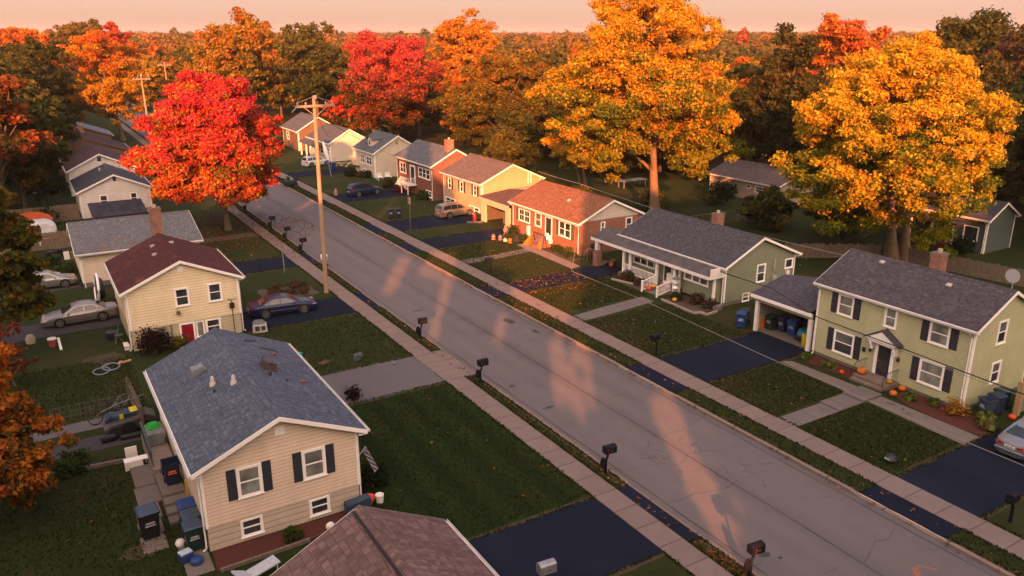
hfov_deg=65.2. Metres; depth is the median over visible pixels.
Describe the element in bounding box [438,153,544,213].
house
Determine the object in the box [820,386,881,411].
path
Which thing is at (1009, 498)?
door
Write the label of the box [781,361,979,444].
path
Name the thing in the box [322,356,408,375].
dry edge
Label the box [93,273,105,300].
dinghy
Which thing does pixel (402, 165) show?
window
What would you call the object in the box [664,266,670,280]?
door
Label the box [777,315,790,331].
wheelie bin
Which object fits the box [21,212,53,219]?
tarp
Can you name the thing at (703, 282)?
window
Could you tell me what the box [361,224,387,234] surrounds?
driveway apron
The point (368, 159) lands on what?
window
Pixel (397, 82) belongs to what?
maple tree
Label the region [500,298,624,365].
dry edge
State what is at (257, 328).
carrier door
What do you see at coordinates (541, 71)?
oak tree
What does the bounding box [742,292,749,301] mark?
window
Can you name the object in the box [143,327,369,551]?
house
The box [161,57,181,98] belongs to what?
maple tree
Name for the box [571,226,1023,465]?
power line
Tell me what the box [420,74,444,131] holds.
maple tree
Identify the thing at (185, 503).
wheelie bin
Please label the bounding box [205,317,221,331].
window
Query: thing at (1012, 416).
pumpkin
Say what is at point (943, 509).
pavement
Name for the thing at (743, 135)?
oak tree
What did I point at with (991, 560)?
dry edge
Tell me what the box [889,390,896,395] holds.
pumpkin
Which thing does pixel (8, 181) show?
oak tree
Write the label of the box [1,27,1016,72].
woods
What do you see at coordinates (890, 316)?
window
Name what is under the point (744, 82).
maple tree
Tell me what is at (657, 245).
house
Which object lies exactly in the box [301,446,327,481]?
window
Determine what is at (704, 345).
dry edge
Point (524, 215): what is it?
window
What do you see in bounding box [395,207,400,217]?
wheelie bin
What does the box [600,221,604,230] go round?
window
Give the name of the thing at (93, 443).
driveway
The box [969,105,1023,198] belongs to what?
oak tree
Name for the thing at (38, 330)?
driveway
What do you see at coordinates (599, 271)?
driveway
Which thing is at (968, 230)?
window
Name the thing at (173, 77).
oak tree
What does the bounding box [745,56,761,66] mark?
oak tree
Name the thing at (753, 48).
oak tree
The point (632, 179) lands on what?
patio table
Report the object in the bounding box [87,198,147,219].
shed
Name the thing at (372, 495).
flower pot
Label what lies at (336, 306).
driveway
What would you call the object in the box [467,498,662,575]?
driveway
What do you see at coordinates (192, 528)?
wheelie bin
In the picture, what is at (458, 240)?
driveway
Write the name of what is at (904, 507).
driveway apron
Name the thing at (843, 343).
window
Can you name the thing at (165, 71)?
utility pole
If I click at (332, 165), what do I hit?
wheelie bin
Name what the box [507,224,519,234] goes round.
shrub
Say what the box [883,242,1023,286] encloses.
fence
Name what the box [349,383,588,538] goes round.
lawn
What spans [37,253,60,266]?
shrub
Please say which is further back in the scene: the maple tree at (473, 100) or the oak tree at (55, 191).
the maple tree at (473, 100)
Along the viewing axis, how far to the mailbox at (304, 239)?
79.65 m
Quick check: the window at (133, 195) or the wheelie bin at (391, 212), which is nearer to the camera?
the wheelie bin at (391, 212)
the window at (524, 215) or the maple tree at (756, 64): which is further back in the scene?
the maple tree at (756, 64)
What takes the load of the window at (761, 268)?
in the house at (657, 245)
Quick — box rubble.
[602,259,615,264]
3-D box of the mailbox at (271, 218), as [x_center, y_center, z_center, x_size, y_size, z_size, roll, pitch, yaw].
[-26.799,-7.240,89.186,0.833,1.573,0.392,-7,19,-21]
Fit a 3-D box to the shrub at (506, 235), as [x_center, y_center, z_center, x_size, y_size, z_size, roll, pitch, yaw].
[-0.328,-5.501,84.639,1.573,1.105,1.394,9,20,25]
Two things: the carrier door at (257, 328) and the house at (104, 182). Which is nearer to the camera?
the carrier door at (257, 328)
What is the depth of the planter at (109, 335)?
57.23 m
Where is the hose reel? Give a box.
[117,359,131,364]
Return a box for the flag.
[359,446,377,471]
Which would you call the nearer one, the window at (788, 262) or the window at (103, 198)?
the window at (788, 262)
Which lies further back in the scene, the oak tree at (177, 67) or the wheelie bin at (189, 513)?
the oak tree at (177, 67)
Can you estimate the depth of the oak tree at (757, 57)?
204.63 m
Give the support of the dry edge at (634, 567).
on the ground at (680, 190)
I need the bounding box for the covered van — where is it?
[27,219,56,237]
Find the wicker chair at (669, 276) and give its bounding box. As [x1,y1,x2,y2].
[662,273,672,286]
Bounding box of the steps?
[155,473,187,525]
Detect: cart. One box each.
[100,394,156,437]
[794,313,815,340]
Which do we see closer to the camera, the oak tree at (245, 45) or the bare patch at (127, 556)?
the bare patch at (127, 556)
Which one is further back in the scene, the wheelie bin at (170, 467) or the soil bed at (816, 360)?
the soil bed at (816, 360)
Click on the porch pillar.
(528, 230)
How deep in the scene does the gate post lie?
45.77 m
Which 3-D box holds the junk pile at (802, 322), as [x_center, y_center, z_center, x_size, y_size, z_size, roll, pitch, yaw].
[22.966,2.511,59.313,3.697,1.282,4.166,-16,24,-41]
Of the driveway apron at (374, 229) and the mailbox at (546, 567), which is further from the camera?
the driveway apron at (374, 229)
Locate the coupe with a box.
[33,270,77,287]
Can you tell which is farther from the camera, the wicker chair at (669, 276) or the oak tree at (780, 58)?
the oak tree at (780, 58)
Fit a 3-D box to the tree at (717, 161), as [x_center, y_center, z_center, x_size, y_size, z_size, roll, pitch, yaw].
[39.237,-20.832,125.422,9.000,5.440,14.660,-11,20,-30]
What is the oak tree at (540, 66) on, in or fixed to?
on the ground at (680, 190)
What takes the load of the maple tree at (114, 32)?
on the ground at (680, 190)
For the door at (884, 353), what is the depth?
50.39 m
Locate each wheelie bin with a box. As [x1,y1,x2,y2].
[134,501,159,540]
[160,455,179,485]
[175,496,196,525]
[178,506,200,537]
[180,517,202,550]
[329,162,335,169]
[388,208,393,217]
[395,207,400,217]
[476,213,480,219]
[590,243,601,256]
[736,310,747,327]
[741,307,751,323]
[765,313,777,329]
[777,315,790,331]
[786,317,800,335]
[978,395,998,413]
[987,391,1007,414]
[993,386,1013,409]
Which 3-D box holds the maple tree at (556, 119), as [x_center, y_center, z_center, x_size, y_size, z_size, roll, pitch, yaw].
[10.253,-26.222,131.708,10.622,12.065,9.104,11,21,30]
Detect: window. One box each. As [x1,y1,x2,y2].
[99,195,107,201]
[130,192,137,198]
[173,287,190,307]
[195,320,205,337]
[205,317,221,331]
[207,282,223,302]
[235,462,264,499]
[240,514,264,539]
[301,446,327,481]
[309,495,331,517]
[360,153,364,163]
[366,155,371,165]
[400,161,405,173]
[418,166,430,180]
[446,196,454,201]
[448,177,450,188]
[459,181,462,192]
[469,205,478,213]
[473,184,476,196]
[519,208,529,223]
[534,212,541,227]
[558,220,570,239]
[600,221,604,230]
[625,217,632,227]
[633,254,654,269]
[683,272,708,287]
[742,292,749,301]
[755,186,762,192]
[756,263,765,282]
[784,257,793,268]
[831,329,854,358]
[836,293,854,318]
[882,307,898,329]
[915,358,944,390]
[926,321,951,348]
[962,224,979,241]
[988,360,1001,384]
[995,319,1009,345]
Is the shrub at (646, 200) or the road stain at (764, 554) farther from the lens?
the shrub at (646, 200)
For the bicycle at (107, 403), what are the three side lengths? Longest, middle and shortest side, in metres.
2.013 x 1.168 x 0.646 m
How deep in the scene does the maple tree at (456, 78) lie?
152.90 m
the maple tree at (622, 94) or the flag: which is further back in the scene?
the maple tree at (622, 94)
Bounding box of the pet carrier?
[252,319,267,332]
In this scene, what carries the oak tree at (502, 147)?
on the ground at (680, 190)
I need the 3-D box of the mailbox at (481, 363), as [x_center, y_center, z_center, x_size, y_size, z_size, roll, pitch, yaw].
[-1.911,5.196,50.212,0.833,1.573,0.391,-10,20,-29]
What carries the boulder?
on the ground at (680, 190)
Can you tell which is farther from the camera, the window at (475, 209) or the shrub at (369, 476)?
the window at (475, 209)
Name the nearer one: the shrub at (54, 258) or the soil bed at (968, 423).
the soil bed at (968, 423)
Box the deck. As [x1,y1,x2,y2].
[139,421,172,480]
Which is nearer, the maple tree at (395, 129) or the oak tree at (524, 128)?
the oak tree at (524, 128)
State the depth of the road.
44.21 m
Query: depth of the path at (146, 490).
36.34 m
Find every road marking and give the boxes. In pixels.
[910,565,936,569]
[911,566,920,575]
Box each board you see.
[57,338,62,349]
[63,251,69,259]
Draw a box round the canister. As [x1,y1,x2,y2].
[801,334,806,346]
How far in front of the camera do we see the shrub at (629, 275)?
70.60 m
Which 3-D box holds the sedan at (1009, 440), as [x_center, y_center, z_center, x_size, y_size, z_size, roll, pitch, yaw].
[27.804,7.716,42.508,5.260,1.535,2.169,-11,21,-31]
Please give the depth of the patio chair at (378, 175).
119.46 m
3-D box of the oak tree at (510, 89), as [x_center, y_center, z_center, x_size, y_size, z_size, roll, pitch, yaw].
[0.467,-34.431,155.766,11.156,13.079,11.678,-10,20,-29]
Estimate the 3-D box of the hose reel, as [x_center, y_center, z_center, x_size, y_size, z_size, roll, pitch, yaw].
[-25.913,4.899,53.400,0.273,0.200,0.900,15,23,39]
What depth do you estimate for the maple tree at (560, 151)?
110.59 m
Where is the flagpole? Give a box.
[322,140,331,176]
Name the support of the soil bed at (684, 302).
on the ground at (680, 190)
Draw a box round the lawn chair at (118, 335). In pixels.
[114,325,123,343]
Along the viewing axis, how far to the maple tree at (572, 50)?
189.38 m
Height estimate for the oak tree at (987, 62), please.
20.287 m
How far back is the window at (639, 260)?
71.94 m
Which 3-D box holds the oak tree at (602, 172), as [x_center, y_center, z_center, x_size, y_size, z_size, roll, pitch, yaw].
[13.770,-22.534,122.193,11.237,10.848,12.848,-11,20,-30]
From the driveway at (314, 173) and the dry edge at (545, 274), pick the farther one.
the driveway at (314, 173)
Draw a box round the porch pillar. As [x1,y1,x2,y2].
[526,225,529,235]
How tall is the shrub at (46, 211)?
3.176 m
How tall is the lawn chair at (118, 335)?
1.138 m
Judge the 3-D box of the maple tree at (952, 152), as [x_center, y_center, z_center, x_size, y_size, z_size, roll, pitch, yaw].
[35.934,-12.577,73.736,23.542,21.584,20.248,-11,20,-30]
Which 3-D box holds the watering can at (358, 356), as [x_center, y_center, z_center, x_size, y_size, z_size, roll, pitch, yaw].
[-10.334,4.564,53.792,0.531,0.600,0.562,15,23,39]
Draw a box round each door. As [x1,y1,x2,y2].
[181,323,194,341]
[255,326,265,330]
[411,167,414,182]
[546,217,550,234]
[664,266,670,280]
[875,345,891,376]
[1004,494,1013,504]
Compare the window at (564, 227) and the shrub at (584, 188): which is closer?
the window at (564, 227)
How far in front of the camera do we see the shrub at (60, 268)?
72.56 m
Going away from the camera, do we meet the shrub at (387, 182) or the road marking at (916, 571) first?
the road marking at (916, 571)
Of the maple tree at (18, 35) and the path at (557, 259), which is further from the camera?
the maple tree at (18, 35)
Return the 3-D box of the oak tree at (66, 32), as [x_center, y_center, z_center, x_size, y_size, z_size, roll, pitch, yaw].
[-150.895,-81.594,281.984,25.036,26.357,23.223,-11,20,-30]
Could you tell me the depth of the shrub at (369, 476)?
38.50 m
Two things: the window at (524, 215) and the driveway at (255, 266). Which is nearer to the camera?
the driveway at (255, 266)
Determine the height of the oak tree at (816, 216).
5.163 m
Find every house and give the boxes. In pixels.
[57,124,129,177]
[59,143,135,195]
[66,210,203,287]
[67,122,113,139]
[69,163,153,218]
[103,204,245,350]
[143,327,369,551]
[270,505,498,575]
[280,112,328,150]
[299,122,364,161]
[351,130,410,177]
[393,138,465,200]
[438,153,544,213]
[479,180,645,256]
[591,207,802,305]
[672,276,680,291]
[751,248,1023,409]
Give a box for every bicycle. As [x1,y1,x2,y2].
[87,401,124,424]
[106,390,142,411]
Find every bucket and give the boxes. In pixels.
[47,337,56,347]
[375,492,383,503]
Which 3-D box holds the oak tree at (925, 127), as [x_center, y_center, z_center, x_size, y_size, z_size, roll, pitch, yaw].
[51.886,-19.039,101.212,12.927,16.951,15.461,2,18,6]
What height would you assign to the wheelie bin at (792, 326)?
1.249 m
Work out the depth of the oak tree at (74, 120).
128.03 m
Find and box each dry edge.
[236,203,304,252]
[249,312,356,332]
[320,264,357,292]
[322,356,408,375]
[348,382,445,405]
[382,308,438,349]
[467,496,591,539]
[474,376,625,484]
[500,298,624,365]
[505,267,585,281]
[609,552,664,575]
[657,334,748,357]
[675,393,858,490]
[700,539,746,573]
[707,355,798,383]
[894,432,994,476]
[949,538,1021,575]
[980,493,1023,519]
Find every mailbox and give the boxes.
[243,201,249,211]
[268,216,274,228]
[283,226,290,240]
[298,237,306,252]
[416,317,427,337]
[476,358,488,382]
[485,257,492,273]
[536,557,556,575]
[600,443,616,473]
[650,333,660,354]
[744,540,765,575]
[1004,490,1021,522]
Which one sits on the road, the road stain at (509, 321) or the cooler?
the road stain at (509, 321)
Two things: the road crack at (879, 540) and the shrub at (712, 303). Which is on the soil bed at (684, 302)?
the shrub at (712, 303)
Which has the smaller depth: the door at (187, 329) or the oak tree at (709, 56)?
the door at (187, 329)
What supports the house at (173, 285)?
on the ground at (680, 190)
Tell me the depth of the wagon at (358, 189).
107.62 m
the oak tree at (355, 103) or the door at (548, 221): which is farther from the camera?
the oak tree at (355, 103)
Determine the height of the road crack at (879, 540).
0.001 m
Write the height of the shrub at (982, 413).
0.879 m
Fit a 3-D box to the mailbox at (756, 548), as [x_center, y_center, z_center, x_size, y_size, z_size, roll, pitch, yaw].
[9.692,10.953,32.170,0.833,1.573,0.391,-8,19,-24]
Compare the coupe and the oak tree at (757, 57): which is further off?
the oak tree at (757, 57)
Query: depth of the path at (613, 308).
63.91 m
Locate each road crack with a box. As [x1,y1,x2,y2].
[669,471,760,502]
[864,525,898,561]
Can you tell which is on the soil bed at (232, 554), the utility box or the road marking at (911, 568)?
the utility box
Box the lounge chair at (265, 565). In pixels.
[231,555,280,575]
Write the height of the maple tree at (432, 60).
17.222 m
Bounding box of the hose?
[92,362,119,374]
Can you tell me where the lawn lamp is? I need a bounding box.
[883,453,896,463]
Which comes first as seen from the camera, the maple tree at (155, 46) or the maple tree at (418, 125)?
the maple tree at (418, 125)
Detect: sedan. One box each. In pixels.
[40,299,118,327]
[246,293,317,318]
[994,416,1023,459]
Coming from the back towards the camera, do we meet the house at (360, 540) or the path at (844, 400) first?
the path at (844, 400)
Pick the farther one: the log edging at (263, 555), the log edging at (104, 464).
the log edging at (104, 464)
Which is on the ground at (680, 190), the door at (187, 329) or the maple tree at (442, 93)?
the maple tree at (442, 93)
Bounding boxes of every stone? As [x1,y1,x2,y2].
[25,334,35,344]
[467,221,481,223]
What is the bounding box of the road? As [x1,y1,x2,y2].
[103,100,1002,575]
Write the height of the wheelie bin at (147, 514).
1.476 m
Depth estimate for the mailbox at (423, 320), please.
57.30 m
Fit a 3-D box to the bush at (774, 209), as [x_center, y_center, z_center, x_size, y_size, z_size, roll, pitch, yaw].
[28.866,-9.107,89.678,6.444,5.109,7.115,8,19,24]
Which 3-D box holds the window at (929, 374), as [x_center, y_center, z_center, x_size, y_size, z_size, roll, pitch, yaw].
[24.998,5.152,47.787,0.085,1.550,1.620,-11,20,-30]
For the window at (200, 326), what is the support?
in the house at (173, 285)
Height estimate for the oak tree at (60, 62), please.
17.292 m
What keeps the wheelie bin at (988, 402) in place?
on the ground at (680, 190)
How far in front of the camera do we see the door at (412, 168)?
109.00 m
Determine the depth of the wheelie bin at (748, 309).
60.05 m
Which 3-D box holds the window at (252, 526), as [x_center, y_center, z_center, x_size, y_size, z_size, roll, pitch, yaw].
[-11.250,10.338,34.644,1.020,0.880,0.085,-11,20,-30]
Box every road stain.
[503,318,514,323]
[759,552,769,557]
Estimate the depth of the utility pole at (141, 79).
153.80 m
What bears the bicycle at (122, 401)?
on the ground at (680, 190)
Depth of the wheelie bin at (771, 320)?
58.97 m
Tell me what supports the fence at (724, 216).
on the ground at (680, 190)
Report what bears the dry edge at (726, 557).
on the ground at (680, 190)
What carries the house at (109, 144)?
on the ground at (680, 190)
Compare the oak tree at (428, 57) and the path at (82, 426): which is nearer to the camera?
the path at (82, 426)
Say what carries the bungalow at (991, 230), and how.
on the ground at (680, 190)
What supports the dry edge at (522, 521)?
on the ground at (680, 190)
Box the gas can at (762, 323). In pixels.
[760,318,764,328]
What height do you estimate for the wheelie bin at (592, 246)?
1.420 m
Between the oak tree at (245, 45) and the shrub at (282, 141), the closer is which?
the shrub at (282, 141)
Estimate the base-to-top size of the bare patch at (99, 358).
0.001 m
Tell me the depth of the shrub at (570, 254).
78.07 m
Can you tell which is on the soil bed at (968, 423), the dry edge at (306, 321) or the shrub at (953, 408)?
the shrub at (953, 408)
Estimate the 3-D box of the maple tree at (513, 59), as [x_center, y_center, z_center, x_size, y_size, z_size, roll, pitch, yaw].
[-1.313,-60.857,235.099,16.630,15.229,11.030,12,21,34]
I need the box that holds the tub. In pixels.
[143,421,164,446]
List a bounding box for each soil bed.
[212,512,346,570]
[256,285,318,297]
[503,233,533,241]
[541,247,582,261]
[617,279,645,290]
[665,294,712,311]
[805,355,855,378]
[894,391,996,435]
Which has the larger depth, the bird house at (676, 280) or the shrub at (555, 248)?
the shrub at (555, 248)
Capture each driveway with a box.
[1,315,122,343]
[44,280,81,291]
[47,427,140,461]
[199,232,257,242]
[233,256,297,274]
[241,297,355,331]
[284,168,348,177]
[321,356,444,403]
[331,189,416,201]
[383,214,480,230]
[420,229,503,248]
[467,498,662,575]
[504,263,621,291]
[659,332,809,381]
[898,430,1023,516]
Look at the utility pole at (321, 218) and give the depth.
64.92 m
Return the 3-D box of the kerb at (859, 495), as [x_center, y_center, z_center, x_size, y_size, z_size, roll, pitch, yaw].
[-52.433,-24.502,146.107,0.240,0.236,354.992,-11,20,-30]
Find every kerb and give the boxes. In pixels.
[105,108,760,575]
[127,101,1015,575]
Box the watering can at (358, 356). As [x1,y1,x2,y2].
[353,352,362,360]
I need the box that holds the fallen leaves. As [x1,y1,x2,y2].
[13,191,1023,575]
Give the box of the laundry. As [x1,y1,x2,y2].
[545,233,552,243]
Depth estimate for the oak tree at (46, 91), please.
134.79 m
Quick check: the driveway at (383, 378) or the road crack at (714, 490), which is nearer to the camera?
the road crack at (714, 490)
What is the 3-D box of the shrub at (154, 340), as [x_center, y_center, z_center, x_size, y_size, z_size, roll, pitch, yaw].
[-24.509,3.550,54.605,2.587,2.061,2.520,2,18,6]
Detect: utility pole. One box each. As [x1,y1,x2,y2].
[132,75,151,143]
[158,62,168,96]
[292,95,334,292]
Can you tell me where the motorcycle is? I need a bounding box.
[44,247,64,257]
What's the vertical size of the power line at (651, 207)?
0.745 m
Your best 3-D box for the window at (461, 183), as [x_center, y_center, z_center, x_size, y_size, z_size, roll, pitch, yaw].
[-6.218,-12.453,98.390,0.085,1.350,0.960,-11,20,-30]
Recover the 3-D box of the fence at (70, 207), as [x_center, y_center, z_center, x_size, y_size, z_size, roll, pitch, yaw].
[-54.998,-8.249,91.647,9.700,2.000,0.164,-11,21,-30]
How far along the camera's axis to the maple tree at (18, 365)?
48.92 m
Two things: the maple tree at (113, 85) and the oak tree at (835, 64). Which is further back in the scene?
the oak tree at (835, 64)
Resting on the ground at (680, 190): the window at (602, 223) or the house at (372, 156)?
the house at (372, 156)
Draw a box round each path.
[12,417,104,447]
[130,463,214,575]
[462,248,531,263]
[517,244,578,268]
[573,297,653,320]
[778,403,838,426]
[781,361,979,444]
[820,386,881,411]
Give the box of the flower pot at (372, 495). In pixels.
[367,493,374,503]
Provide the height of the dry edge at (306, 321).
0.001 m
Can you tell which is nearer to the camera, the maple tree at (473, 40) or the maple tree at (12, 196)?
the maple tree at (12, 196)
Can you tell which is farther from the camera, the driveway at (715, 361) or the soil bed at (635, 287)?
the soil bed at (635, 287)
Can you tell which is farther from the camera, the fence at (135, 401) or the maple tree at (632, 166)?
the maple tree at (632, 166)
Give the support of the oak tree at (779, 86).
on the ground at (680, 190)
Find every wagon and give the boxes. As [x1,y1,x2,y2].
[301,155,330,166]
[346,182,382,196]
[434,201,472,218]
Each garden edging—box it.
[611,278,632,284]
[661,298,717,315]
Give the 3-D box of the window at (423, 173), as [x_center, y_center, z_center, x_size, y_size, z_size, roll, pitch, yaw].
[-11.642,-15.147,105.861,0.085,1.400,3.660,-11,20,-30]
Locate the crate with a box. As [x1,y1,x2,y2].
[123,342,130,350]
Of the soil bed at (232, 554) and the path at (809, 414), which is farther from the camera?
the path at (809, 414)
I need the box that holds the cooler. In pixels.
[177,547,203,566]
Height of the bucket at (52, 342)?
0.640 m
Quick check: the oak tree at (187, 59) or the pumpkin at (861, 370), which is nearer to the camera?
the pumpkin at (861, 370)
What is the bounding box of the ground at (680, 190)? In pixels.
[0,62,1023,575]
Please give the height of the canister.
0.880 m
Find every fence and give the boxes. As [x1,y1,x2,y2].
[0,230,71,254]
[5,203,80,221]
[49,395,128,418]
[125,378,144,427]
[689,210,747,222]
[785,243,881,257]
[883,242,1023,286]
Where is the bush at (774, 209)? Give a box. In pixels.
[735,184,799,232]
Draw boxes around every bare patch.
[82,351,124,364]
[118,543,156,560]
[610,475,623,484]
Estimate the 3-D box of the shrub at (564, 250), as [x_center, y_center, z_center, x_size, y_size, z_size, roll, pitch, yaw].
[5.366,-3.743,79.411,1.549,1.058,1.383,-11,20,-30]
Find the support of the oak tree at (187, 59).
on the ground at (680, 190)
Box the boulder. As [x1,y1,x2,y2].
[712,304,722,310]
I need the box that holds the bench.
[123,454,147,471]
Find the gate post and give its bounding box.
[1012,380,1023,416]
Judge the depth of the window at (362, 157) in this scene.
124.48 m
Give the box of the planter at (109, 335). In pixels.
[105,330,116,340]
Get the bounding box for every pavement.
[110,118,732,575]
[153,111,1023,559]
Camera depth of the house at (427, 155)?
106.72 m
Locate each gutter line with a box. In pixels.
[247,207,767,575]
[284,188,991,575]
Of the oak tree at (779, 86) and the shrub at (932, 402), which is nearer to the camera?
the shrub at (932, 402)
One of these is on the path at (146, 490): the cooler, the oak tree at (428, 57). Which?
the cooler
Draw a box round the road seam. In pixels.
[266,196,882,575]
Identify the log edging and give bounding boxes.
[0,458,125,486]
[220,537,310,572]
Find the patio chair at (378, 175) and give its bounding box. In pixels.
[376,172,383,179]
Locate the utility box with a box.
[344,493,371,513]
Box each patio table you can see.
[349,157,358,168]
[617,177,647,188]
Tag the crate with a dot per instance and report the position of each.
(126, 345)
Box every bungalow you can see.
[708,159,815,202]
[896,191,1021,253]
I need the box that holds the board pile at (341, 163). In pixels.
[332,161,347,165]
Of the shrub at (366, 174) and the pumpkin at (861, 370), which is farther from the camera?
the shrub at (366, 174)
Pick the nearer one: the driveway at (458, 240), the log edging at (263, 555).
the log edging at (263, 555)
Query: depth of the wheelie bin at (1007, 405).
46.51 m
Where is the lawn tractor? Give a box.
[283,176,297,186]
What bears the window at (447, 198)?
in the house at (488, 175)
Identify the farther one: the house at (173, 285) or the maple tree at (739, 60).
the maple tree at (739, 60)
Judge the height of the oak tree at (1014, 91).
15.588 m
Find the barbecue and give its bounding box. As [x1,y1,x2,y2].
[584,248,592,255]
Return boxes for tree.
[0,26,50,46]
[0,36,84,119]
[0,61,27,78]
[0,74,62,211]
[0,166,19,208]
[0,185,58,341]
[0,321,39,385]
[0,342,79,511]
[1,96,72,209]
[4,130,19,185]
[5,73,67,146]
[6,75,81,144]
[17,157,60,206]
[22,78,50,96]
[33,82,80,137]
[46,17,102,72]
[46,29,152,140]
[53,60,70,70]
[54,53,75,70]
[99,20,136,61]
[114,68,285,230]
[127,40,161,68]
[127,46,157,74]
[132,54,171,109]
[154,49,176,76]
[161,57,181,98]
[162,53,194,94]
[166,59,179,80]
[169,46,189,59]
[173,57,199,82]
[183,6,298,102]
[183,46,234,66]
[257,65,303,117]
[273,20,352,116]
[321,94,361,127]
[331,63,351,120]
[337,28,447,133]
[342,54,374,131]
[376,108,423,135]
[405,60,439,135]
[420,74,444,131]
[421,47,436,60]
[424,53,440,61]
[427,7,505,92]
[427,48,548,146]
[435,76,457,139]
[439,54,467,62]
[439,69,489,145]
[480,129,525,167]
[483,110,545,163]
[486,71,511,125]
[487,82,515,123]
[509,54,523,62]
[513,66,565,154]
[514,62,548,149]
[522,0,754,210]
[525,48,567,70]
[529,54,579,132]
[540,129,593,186]
[543,104,570,145]
[566,48,578,63]
[588,159,624,175]
[617,142,646,175]
[643,135,665,171]
[661,81,750,177]
[683,52,733,65]
[693,63,707,73]
[701,56,749,78]
[706,85,765,161]
[710,151,798,168]
[711,61,763,158]
[712,78,765,159]
[728,21,835,166]
[742,46,761,54]
[744,52,763,63]
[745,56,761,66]
[748,57,778,65]
[762,29,1023,261]
[775,50,812,70]
[795,12,893,75]
[802,208,870,239]
[805,127,857,172]
[829,58,839,67]
[906,5,1023,85]
[915,75,974,130]
[928,71,1023,157]
[943,40,1023,152]
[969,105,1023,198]
[970,109,1023,203]
[984,24,1023,75]
[988,83,1023,204]
[1018,90,1023,204]
[1019,134,1023,204]
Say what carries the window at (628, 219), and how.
in the house at (559, 214)
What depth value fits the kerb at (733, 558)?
44.25 m
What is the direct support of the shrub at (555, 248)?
on the soil bed at (548, 249)
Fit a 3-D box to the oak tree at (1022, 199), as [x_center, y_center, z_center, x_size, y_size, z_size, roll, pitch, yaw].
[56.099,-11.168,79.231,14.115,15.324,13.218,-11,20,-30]
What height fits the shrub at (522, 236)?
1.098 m
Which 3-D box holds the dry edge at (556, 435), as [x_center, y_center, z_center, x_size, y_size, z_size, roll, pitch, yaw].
[1.519,7.616,45.202,0.327,0.001,15.200,-11,20,-30]
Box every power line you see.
[316,115,475,181]
[538,171,841,254]
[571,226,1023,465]
[720,271,1023,394]
[826,322,1023,396]
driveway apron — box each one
[300,253,317,263]
[310,197,330,204]
[354,292,379,308]
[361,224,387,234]
[394,242,421,252]
[433,350,472,376]
[476,285,507,297]
[617,485,700,541]
[626,363,687,392]
[860,484,960,537]
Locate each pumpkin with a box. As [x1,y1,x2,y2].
[857,366,865,374]
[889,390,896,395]
[898,384,905,390]
[1008,413,1015,419]
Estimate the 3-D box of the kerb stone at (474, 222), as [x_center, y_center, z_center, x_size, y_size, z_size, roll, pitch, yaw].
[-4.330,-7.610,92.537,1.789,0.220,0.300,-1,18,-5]
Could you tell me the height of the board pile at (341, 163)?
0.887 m
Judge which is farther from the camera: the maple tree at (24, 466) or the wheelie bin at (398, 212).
the wheelie bin at (398, 212)
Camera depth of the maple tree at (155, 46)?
276.88 m
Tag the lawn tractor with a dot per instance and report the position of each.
(287, 182)
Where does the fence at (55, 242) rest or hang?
on the ground at (680, 190)
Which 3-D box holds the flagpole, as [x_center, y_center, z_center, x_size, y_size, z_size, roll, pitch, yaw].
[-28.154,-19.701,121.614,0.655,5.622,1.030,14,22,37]
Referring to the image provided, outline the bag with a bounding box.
[175,538,184,546]
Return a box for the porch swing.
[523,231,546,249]
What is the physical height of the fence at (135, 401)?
1.800 m
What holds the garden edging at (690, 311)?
on the ground at (680, 190)
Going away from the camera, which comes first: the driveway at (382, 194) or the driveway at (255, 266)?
the driveway at (255, 266)
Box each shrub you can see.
[25,187,66,194]
[32,201,65,222]
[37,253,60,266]
[47,262,76,273]
[50,444,91,479]
[132,324,176,355]
[170,332,190,348]
[267,279,310,294]
[270,135,289,151]
[283,525,303,543]
[343,384,362,400]
[344,167,356,176]
[354,169,371,178]
[359,459,389,488]
[380,176,395,187]
[393,184,403,192]
[415,189,429,199]
[502,231,515,239]
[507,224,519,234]
[517,232,528,242]
[551,243,561,251]
[559,246,572,254]
[564,251,579,257]
[571,184,595,192]
[618,269,635,280]
[634,278,647,285]
[635,185,669,211]
[669,291,683,300]
[688,292,704,305]
[698,177,735,205]
[700,298,717,308]
[717,180,740,198]
[799,351,813,360]
[820,359,837,369]
[902,390,917,401]
[926,397,939,407]
[940,396,971,415]
[947,234,976,256]
[974,410,998,424]
[976,415,994,431]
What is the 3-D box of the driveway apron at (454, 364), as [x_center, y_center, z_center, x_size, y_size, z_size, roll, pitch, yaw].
[-3.983,5.016,53.390,0.768,0.030,5.000,-11,20,-30]
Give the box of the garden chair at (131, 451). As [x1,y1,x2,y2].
[124,445,137,458]

